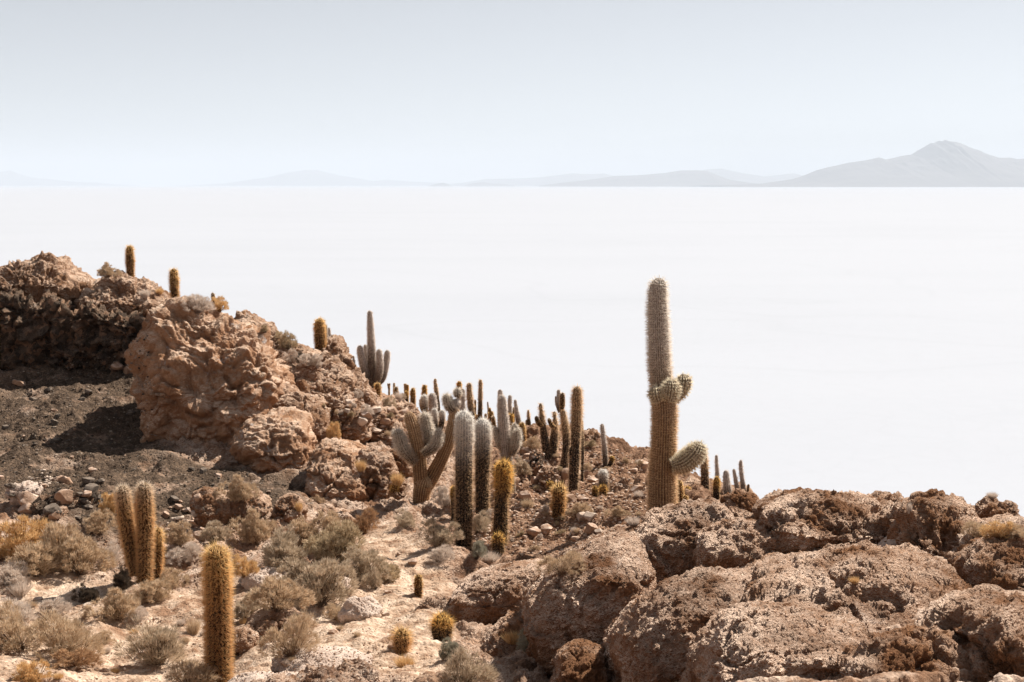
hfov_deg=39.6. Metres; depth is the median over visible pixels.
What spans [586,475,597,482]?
stone
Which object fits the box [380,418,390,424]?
stone
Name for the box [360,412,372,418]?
stone
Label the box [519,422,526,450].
cactus
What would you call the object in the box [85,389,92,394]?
stone
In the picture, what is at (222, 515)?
boulder
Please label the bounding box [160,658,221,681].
shrub
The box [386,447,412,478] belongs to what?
boulder
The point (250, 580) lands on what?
boulder
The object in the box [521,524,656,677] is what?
boulder
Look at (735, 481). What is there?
cactus
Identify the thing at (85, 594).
shrub
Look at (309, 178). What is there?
mountain range
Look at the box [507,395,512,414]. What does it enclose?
cactus
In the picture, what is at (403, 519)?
shrub
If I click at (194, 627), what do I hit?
grass tuft
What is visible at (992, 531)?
shrub
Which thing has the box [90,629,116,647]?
shrub
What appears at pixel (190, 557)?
shrub
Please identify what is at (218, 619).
cactus
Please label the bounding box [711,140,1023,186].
mountain range
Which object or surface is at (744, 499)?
boulder
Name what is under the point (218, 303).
shrub
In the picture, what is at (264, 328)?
shrub
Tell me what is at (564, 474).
stone
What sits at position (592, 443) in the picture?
shrub
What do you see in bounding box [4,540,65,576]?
shrub
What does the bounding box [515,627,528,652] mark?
shrub
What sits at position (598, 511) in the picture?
boulder
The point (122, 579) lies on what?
shrub
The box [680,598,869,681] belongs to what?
boulder
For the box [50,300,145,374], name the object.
rock outcrop
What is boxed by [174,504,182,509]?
stone
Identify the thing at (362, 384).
rock outcrop
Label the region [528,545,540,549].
shrub
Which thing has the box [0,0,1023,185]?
sky
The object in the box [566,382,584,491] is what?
cactus
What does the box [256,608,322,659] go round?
shrub
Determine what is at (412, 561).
stone
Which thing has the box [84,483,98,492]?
stone
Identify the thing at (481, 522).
shrub
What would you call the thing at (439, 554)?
shrub
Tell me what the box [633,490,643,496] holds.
stone
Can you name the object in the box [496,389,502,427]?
cactus
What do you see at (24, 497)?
stone
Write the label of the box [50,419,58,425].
stone
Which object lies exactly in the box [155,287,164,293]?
grass tuft
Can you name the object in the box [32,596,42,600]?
stone
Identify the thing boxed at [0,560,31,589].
shrub
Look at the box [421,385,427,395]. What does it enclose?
cactus
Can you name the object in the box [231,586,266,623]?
shrub
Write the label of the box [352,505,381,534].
shrub
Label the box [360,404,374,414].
shrub
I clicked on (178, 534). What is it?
shrub
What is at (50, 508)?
stone
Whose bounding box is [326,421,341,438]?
shrub
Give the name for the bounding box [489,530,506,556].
young cactus
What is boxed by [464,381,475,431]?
cactus
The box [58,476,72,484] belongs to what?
stone
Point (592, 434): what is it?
boulder
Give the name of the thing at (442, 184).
mountain range
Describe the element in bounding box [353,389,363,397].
shrub
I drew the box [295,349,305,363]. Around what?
shrub
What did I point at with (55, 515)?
stone
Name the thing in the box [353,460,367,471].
grass tuft
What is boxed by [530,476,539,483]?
stone
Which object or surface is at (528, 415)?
cactus
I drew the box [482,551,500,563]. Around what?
grass tuft
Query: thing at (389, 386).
cactus
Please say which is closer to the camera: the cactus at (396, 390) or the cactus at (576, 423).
the cactus at (576, 423)
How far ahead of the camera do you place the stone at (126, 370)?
38.16 m
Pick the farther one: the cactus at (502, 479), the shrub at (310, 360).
the shrub at (310, 360)
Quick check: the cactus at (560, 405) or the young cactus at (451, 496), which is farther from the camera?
the cactus at (560, 405)
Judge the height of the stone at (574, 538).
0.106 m
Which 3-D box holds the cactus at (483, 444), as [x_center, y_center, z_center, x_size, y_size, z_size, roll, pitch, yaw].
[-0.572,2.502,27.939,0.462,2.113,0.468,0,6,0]
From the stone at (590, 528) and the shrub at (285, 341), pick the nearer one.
the stone at (590, 528)
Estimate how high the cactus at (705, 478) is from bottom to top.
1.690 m
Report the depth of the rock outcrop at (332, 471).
29.62 m
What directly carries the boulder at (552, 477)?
on the ground
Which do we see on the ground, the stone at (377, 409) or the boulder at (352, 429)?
the boulder at (352, 429)
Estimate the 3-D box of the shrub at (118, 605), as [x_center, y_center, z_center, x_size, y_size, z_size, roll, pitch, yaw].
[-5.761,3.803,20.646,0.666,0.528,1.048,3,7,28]
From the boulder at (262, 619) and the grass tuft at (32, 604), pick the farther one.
the grass tuft at (32, 604)
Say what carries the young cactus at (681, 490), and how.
on the ground
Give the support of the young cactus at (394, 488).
on the ground
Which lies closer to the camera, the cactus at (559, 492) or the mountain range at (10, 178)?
the cactus at (559, 492)
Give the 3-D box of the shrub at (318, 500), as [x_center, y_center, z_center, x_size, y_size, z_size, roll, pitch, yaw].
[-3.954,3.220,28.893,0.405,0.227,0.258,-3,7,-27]
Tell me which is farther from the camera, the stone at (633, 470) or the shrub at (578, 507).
the stone at (633, 470)
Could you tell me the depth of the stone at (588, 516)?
26.44 m
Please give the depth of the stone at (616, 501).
28.91 m
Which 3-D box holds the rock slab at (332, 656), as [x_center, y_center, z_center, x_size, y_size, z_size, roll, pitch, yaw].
[-2.087,3.652,15.819,1.135,0.617,1.446,0,6,0]
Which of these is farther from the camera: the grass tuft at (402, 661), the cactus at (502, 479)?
the cactus at (502, 479)
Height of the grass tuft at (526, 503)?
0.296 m
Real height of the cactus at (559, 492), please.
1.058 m
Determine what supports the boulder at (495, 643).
on the ground
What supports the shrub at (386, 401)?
on the rock outcrop at (362, 384)
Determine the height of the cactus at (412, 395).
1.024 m
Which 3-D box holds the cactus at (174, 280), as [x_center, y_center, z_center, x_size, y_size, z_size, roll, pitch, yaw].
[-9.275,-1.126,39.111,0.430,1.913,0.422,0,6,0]
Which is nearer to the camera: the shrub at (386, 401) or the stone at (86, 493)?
the stone at (86, 493)
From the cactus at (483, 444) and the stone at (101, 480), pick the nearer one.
the cactus at (483, 444)
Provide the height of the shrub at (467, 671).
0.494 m
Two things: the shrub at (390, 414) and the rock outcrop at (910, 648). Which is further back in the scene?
the shrub at (390, 414)
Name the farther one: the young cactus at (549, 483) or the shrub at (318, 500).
the young cactus at (549, 483)
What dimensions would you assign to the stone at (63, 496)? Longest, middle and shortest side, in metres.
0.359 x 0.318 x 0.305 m
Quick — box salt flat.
[0,186,1023,516]
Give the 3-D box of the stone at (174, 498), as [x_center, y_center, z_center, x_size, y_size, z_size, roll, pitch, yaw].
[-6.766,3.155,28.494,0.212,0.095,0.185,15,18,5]
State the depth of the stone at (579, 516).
26.59 m
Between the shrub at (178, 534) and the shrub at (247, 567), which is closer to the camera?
the shrub at (247, 567)
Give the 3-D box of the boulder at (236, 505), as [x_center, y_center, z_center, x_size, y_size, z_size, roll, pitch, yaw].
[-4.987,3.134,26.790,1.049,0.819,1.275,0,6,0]
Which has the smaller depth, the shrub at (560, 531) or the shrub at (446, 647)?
the shrub at (446, 647)
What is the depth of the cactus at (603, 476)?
30.75 m
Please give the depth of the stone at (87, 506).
27.25 m
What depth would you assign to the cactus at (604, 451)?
34.94 m
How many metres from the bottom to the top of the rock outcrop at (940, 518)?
0.897 m
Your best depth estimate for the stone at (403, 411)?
38.94 m
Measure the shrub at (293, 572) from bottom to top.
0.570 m
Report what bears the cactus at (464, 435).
on the ground
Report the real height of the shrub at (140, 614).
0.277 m
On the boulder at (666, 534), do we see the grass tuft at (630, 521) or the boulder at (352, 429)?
the grass tuft at (630, 521)
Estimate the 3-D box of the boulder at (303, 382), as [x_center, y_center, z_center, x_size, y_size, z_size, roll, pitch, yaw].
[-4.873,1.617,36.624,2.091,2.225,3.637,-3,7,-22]
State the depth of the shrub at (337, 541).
22.79 m
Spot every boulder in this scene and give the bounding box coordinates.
[4,480,45,505]
[41,506,67,519]
[117,277,137,294]
[189,486,231,526]
[229,406,317,473]
[229,488,272,524]
[238,566,286,590]
[245,607,316,641]
[270,492,307,524]
[273,381,330,443]
[285,362,355,415]
[315,435,365,448]
[319,577,350,592]
[321,334,352,358]
[321,357,357,398]
[330,403,371,442]
[337,595,382,623]
[356,447,399,498]
[366,405,409,448]
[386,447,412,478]
[390,479,406,499]
[391,402,422,433]
[447,558,547,625]
[480,605,523,656]
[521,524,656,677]
[525,424,540,442]
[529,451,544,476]
[536,465,564,484]
[550,638,611,681]
[584,428,600,441]
[592,503,604,514]
[602,565,752,681]
[621,496,753,584]
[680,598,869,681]
[684,476,699,484]
[692,517,778,568]
[720,488,758,511]
[871,490,903,502]
[911,538,935,555]
[974,496,1019,518]
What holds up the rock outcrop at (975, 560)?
on the ground
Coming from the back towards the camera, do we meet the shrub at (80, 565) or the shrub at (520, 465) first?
the shrub at (520, 465)
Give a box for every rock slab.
[30,485,106,514]
[228,670,297,681]
[271,645,373,672]
[822,542,849,548]
[877,536,895,547]
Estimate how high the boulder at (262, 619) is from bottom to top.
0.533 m
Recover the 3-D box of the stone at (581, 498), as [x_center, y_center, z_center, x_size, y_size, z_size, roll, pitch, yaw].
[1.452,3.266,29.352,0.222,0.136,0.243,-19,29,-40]
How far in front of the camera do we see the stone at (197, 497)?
25.95 m
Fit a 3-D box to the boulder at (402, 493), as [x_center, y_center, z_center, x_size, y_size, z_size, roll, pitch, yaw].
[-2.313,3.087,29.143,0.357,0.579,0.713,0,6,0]
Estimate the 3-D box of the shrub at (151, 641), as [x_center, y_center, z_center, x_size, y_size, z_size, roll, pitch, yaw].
[-4.610,3.853,18.390,0.964,0.742,0.894,3,7,24]
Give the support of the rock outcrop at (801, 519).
on the ground
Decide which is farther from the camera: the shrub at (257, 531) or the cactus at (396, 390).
the cactus at (396, 390)
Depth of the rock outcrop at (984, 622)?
9.28 m
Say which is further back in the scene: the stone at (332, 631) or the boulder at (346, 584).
the boulder at (346, 584)
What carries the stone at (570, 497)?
on the ground
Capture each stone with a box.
[12,379,25,386]
[17,491,37,505]
[18,503,31,514]
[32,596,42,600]
[43,503,62,514]
[48,511,60,519]
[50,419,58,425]
[50,437,59,442]
[50,475,61,481]
[54,489,72,503]
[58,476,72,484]
[79,498,87,502]
[81,490,91,496]
[82,477,94,482]
[83,504,92,508]
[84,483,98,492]
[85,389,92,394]
[88,467,96,472]
[96,478,104,482]
[111,361,123,370]
[123,366,130,373]
[126,410,134,415]
[161,511,168,517]
[170,495,178,500]
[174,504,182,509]
[174,516,183,519]
[193,531,201,539]
[194,493,200,501]
[199,467,206,473]
[231,623,259,655]
[328,628,337,633]
[344,399,352,403]
[357,417,367,425]
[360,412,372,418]
[370,406,381,413]
[371,427,381,432]
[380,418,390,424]
[387,406,398,413]
[398,408,409,414]
[408,558,417,564]
[417,596,435,608]
[515,477,519,485]
[518,490,531,499]
[520,447,531,453]
[526,526,540,536]
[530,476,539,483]
[540,523,552,534]
[560,468,568,479]
[565,494,576,501]
[570,536,579,541]
[576,512,585,521]
[577,495,586,501]
[583,511,596,521]
[584,523,597,533]
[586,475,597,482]
[594,528,602,533]
[612,499,621,505]
[628,468,637,472]
[629,485,642,492]
[641,461,648,467]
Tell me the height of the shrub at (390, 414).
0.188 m
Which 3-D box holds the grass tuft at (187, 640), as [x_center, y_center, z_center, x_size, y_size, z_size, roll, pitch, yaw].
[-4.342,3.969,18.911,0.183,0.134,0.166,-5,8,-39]
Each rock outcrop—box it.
[0,251,94,303]
[0,288,80,370]
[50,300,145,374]
[74,270,170,317]
[124,296,295,446]
[234,310,289,358]
[276,336,383,407]
[304,437,369,502]
[743,539,971,630]
[752,487,892,553]
[836,623,972,681]
[879,488,978,556]
[914,583,1023,681]
[944,512,1023,590]
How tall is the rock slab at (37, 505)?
0.789 m
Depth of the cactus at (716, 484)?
29.46 m
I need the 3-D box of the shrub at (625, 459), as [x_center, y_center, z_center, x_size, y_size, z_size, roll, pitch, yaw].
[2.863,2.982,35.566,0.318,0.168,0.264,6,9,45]
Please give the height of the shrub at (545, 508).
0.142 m
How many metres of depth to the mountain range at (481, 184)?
53023.10 m
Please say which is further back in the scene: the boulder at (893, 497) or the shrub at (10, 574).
the shrub at (10, 574)
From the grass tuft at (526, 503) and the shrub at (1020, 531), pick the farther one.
the grass tuft at (526, 503)
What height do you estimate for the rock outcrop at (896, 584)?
1.383 m
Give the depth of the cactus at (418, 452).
28.53 m
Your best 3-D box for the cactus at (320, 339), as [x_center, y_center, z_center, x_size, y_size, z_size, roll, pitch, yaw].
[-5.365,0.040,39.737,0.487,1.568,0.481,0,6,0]
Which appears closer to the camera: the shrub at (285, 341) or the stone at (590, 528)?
the stone at (590, 528)
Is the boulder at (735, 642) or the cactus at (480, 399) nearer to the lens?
the boulder at (735, 642)
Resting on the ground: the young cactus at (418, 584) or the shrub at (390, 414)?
the young cactus at (418, 584)
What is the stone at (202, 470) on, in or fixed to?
on the ground
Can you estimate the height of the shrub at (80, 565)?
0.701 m
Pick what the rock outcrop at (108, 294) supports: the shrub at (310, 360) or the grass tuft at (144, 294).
the grass tuft at (144, 294)
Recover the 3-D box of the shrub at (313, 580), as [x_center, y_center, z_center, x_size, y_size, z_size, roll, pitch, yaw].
[-2.684,3.473,20.717,1.162,0.799,0.956,-3,7,-29]
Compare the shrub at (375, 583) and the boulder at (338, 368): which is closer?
the shrub at (375, 583)
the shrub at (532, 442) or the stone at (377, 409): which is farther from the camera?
the shrub at (532, 442)
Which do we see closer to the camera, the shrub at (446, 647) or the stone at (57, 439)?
the shrub at (446, 647)
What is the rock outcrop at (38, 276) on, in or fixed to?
on the rock outcrop at (29, 336)
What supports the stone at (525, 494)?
on the ground
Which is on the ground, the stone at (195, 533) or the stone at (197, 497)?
the stone at (195, 533)
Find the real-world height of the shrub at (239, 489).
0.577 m
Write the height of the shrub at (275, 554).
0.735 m
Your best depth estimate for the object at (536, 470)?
33.23 m
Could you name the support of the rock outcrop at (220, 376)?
on the ground
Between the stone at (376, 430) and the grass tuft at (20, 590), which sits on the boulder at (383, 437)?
the stone at (376, 430)
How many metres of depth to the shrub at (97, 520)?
26.02 m
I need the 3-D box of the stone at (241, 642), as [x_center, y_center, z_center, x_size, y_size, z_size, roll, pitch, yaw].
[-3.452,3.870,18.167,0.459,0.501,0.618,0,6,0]
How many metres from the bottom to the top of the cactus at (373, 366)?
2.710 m
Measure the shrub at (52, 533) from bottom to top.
0.890 m
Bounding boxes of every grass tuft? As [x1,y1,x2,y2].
[5,580,35,596]
[27,601,37,607]
[53,671,64,679]
[110,667,121,673]
[139,289,150,297]
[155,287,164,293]
[176,618,185,625]
[182,636,190,643]
[183,617,201,634]
[236,617,246,623]
[282,659,289,665]
[295,501,302,511]
[334,624,343,630]
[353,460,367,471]
[390,471,404,485]
[391,653,417,667]
[394,392,403,401]
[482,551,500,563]
[502,629,519,644]
[520,496,534,507]
[624,516,640,525]
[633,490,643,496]
[848,575,859,583]
[906,502,912,513]
[986,491,997,498]
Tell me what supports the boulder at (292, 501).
on the ground
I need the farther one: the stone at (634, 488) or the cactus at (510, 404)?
the cactus at (510, 404)
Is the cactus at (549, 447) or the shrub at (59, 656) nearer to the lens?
the shrub at (59, 656)
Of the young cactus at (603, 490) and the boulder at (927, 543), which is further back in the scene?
the young cactus at (603, 490)
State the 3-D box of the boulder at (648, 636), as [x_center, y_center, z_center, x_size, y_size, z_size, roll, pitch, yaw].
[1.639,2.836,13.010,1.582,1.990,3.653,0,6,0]
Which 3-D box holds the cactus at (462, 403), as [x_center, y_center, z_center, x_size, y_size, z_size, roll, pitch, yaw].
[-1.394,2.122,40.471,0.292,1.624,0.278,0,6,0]
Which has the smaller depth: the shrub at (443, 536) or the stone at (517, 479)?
the shrub at (443, 536)
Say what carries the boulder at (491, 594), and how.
on the ground
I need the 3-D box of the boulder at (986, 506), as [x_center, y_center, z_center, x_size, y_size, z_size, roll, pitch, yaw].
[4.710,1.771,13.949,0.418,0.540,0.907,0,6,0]
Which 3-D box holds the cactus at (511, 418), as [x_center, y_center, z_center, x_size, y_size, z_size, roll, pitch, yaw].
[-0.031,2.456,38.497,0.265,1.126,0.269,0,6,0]
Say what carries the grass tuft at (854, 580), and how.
on the rock outcrop at (896, 584)
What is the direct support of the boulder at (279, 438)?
on the ground
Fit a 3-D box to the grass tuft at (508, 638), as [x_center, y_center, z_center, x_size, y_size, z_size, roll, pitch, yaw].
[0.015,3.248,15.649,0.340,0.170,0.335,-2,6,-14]
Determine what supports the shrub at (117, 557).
on the ground
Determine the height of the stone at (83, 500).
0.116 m
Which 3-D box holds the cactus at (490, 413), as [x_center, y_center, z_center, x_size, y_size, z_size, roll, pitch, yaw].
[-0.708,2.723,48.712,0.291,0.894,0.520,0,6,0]
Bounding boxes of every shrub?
[0,514,59,561]
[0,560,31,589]
[0,597,38,625]
[0,598,51,653]
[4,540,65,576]
[10,658,52,681]
[22,607,107,657]
[28,520,96,570]
[37,595,72,618]
[48,534,118,576]
[49,646,103,670]
[69,583,100,602]
[80,586,142,622]
[81,507,116,534]
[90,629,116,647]
[94,540,123,570]
[96,261,122,277]
[97,492,115,514]
[110,613,187,666]
[111,563,132,590]
[125,605,148,624]
[132,578,175,603]
[158,566,191,588]
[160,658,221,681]
[163,519,194,546]
[164,541,203,565]
[179,294,216,313]
[198,519,231,542]
[210,295,229,311]
[213,473,259,502]
[224,508,277,545]
[231,554,259,578]
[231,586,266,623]
[242,574,317,612]
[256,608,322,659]
[260,325,267,331]
[260,522,307,570]
[272,329,297,348]
[276,556,315,586]
[282,348,298,364]
[288,516,319,546]
[289,556,359,607]
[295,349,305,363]
[297,353,322,365]
[301,518,366,564]
[308,494,325,503]
[311,509,341,535]
[322,601,341,621]
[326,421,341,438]
[342,544,393,582]
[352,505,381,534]
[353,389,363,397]
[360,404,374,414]
[360,566,383,589]
[376,560,401,583]
[382,395,396,407]
[386,412,393,417]
[393,508,415,528]
[417,517,464,546]
[426,544,455,564]
[433,485,450,507]
[438,636,458,659]
[438,645,500,681]
[472,509,491,534]
[472,540,488,559]
[513,457,531,475]
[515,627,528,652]
[522,435,540,449]
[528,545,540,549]
[534,548,586,575]
[541,505,549,511]
[553,529,566,534]
[565,502,594,517]
[580,462,592,471]
[584,439,596,447]
[602,505,631,518]
[621,457,630,463]
[961,519,989,537]
[978,519,1016,538]
[1004,523,1023,537]
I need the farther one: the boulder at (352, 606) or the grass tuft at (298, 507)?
the grass tuft at (298, 507)
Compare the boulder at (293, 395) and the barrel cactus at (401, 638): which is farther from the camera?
the boulder at (293, 395)
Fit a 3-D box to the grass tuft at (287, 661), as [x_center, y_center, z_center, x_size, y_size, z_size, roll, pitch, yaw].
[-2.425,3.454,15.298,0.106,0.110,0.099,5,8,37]
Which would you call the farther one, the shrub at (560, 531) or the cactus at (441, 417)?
the cactus at (441, 417)
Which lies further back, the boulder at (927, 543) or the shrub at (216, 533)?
the shrub at (216, 533)
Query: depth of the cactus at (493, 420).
42.48 m
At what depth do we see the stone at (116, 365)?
38.21 m
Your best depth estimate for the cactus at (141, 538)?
22.43 m
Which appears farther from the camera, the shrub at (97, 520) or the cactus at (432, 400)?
the cactus at (432, 400)
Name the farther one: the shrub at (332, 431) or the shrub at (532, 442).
the shrub at (532, 442)
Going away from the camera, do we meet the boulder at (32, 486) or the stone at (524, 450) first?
the boulder at (32, 486)
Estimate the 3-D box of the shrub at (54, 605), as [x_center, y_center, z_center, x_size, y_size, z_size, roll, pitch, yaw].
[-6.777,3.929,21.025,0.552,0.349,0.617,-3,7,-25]
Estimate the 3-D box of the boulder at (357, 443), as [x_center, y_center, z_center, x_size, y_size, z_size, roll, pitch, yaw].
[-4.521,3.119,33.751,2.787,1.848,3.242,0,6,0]
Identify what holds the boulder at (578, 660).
on the ground
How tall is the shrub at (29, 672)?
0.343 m
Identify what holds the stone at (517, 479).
on the ground
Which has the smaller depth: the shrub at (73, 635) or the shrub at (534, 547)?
the shrub at (73, 635)
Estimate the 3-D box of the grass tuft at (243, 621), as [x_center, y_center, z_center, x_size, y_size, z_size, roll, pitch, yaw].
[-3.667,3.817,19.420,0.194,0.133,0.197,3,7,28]
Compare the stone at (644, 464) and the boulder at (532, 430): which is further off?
the boulder at (532, 430)
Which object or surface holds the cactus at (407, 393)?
on the ground
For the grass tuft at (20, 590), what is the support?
on the ground
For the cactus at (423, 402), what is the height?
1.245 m
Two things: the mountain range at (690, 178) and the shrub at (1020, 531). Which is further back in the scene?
the mountain range at (690, 178)
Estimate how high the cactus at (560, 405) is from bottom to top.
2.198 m
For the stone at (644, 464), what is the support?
on the ground
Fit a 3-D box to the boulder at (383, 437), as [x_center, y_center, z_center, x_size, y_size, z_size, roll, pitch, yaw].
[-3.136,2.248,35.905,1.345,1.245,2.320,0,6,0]
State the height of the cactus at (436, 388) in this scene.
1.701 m
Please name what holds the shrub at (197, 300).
on the rock outcrop at (220, 376)
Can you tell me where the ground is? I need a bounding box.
[0,278,1023,681]
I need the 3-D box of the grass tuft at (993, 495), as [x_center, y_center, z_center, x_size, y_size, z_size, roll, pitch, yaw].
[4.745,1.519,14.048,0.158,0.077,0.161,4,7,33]
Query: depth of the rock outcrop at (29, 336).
38.14 m
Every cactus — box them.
[112,477,167,583]
[124,244,135,276]
[168,267,180,297]
[197,539,237,681]
[311,317,327,350]
[325,324,331,336]
[356,310,390,387]
[373,382,381,400]
[387,383,390,394]
[388,623,414,654]
[389,484,399,496]
[390,386,463,503]
[393,386,398,394]
[404,390,409,401]
[409,387,415,407]
[412,573,423,597]
[418,393,428,412]
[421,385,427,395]
[425,610,456,641]
[427,393,438,420]
[430,407,446,430]
[432,379,440,418]
[448,485,455,520]
[451,409,476,549]
[456,381,462,410]
[459,388,466,410]
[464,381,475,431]
[472,417,492,515]
[477,378,483,419]
[488,408,493,428]
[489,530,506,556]
[490,456,514,545]
[491,415,496,431]
[492,394,523,492]
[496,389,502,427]
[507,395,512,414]
[508,413,514,428]
[513,400,521,428]
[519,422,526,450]
[526,410,530,424]
[534,402,560,459]
[546,480,553,490]
[548,481,569,521]
[555,389,570,467]
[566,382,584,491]
[580,422,584,481]
[590,486,599,496]
[597,468,610,492]
[598,484,608,495]
[599,423,614,466]
[644,274,708,510]
[676,480,685,501]
[699,447,710,489]
[712,475,721,499]
[714,455,720,482]
[721,469,732,494]
[732,469,738,488]
[738,459,746,490]
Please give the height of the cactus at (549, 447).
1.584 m
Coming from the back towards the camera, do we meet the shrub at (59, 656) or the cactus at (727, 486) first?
the cactus at (727, 486)
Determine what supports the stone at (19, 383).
on the ground
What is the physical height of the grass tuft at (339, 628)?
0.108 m
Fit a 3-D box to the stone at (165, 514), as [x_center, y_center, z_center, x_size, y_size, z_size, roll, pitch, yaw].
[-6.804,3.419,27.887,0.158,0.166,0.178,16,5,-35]
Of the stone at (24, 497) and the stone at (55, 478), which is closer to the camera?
the stone at (24, 497)
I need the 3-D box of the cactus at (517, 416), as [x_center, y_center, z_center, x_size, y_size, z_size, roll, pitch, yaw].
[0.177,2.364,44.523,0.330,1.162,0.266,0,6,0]
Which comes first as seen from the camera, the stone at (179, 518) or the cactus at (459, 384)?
the stone at (179, 518)
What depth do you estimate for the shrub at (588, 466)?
34.39 m
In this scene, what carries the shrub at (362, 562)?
on the ground
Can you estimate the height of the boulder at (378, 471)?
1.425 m
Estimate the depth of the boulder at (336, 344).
39.69 m
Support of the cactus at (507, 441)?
on the ground
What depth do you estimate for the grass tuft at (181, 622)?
20.52 m
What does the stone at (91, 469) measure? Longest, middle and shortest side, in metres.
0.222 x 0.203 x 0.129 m
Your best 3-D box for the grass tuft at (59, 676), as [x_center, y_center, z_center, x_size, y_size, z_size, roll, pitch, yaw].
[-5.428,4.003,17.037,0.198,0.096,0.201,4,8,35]
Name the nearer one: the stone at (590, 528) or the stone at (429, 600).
the stone at (429, 600)
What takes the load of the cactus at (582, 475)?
on the ground
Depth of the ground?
26.40 m
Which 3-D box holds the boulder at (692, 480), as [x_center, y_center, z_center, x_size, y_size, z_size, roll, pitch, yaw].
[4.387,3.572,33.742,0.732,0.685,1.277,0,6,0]
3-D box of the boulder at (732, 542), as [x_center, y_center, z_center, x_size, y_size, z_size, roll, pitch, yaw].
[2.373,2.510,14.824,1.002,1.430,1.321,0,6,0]
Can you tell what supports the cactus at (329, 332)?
on the ground
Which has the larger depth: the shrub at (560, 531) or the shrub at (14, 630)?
the shrub at (560, 531)
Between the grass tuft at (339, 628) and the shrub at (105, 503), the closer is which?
the grass tuft at (339, 628)
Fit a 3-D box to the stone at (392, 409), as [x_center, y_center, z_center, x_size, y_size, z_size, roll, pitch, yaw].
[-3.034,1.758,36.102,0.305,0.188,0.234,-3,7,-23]
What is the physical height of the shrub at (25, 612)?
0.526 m
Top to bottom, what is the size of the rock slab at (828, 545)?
0.334 m
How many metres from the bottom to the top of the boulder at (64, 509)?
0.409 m
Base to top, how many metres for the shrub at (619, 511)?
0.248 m
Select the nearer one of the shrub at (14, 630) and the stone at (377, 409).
the shrub at (14, 630)
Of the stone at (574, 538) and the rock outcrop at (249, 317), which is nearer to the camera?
the stone at (574, 538)
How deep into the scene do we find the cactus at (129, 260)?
41.41 m
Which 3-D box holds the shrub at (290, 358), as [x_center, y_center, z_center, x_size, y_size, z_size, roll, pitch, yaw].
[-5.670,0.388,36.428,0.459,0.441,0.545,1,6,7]
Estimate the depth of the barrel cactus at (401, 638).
16.62 m
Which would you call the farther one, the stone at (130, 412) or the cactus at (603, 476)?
the stone at (130, 412)
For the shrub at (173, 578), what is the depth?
22.64 m
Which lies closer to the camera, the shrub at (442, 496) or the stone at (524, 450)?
the shrub at (442, 496)
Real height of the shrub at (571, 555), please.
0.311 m
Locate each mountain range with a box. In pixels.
[0,170,134,185]
[183,170,446,185]
[430,183,450,185]
[449,168,803,185]
[464,182,513,185]
[541,170,756,186]
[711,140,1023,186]
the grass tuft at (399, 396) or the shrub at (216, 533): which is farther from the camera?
the grass tuft at (399, 396)
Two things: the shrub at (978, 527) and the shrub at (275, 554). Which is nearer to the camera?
the shrub at (978, 527)
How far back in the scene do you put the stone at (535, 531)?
26.27 m
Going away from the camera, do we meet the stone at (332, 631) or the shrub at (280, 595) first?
the stone at (332, 631)
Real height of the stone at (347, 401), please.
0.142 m
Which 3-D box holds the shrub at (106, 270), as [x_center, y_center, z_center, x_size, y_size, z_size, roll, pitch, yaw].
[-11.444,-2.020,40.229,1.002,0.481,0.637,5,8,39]
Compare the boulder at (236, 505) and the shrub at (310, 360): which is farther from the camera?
the shrub at (310, 360)
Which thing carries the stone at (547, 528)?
on the ground
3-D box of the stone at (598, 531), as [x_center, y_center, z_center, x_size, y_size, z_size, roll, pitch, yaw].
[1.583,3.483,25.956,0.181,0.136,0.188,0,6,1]
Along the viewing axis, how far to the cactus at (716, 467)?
34.51 m
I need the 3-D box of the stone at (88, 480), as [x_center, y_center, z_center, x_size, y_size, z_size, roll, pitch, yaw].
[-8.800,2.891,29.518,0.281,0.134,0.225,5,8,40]
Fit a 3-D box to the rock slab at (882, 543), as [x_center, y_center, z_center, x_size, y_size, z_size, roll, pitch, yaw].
[3.646,1.931,13.621,0.305,0.241,0.372,0,6,0]
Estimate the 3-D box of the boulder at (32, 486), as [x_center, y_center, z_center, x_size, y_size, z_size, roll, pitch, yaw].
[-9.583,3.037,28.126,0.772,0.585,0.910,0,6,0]
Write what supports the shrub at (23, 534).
on the ground
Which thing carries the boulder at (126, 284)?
on the ground
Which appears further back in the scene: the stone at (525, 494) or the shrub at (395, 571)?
the stone at (525, 494)
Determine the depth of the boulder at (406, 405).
39.41 m
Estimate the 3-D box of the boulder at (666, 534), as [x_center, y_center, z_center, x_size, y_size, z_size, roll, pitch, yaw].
[2.116,2.716,16.293,2.087,2.107,2.834,0,6,0]
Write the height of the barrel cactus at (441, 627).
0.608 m
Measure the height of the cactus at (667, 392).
4.647 m
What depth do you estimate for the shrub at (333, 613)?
20.07 m
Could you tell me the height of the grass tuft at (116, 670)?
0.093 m
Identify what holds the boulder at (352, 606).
on the ground
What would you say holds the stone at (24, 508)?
on the ground
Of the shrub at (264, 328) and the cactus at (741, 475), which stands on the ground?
the cactus at (741, 475)
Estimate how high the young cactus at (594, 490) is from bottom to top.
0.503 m

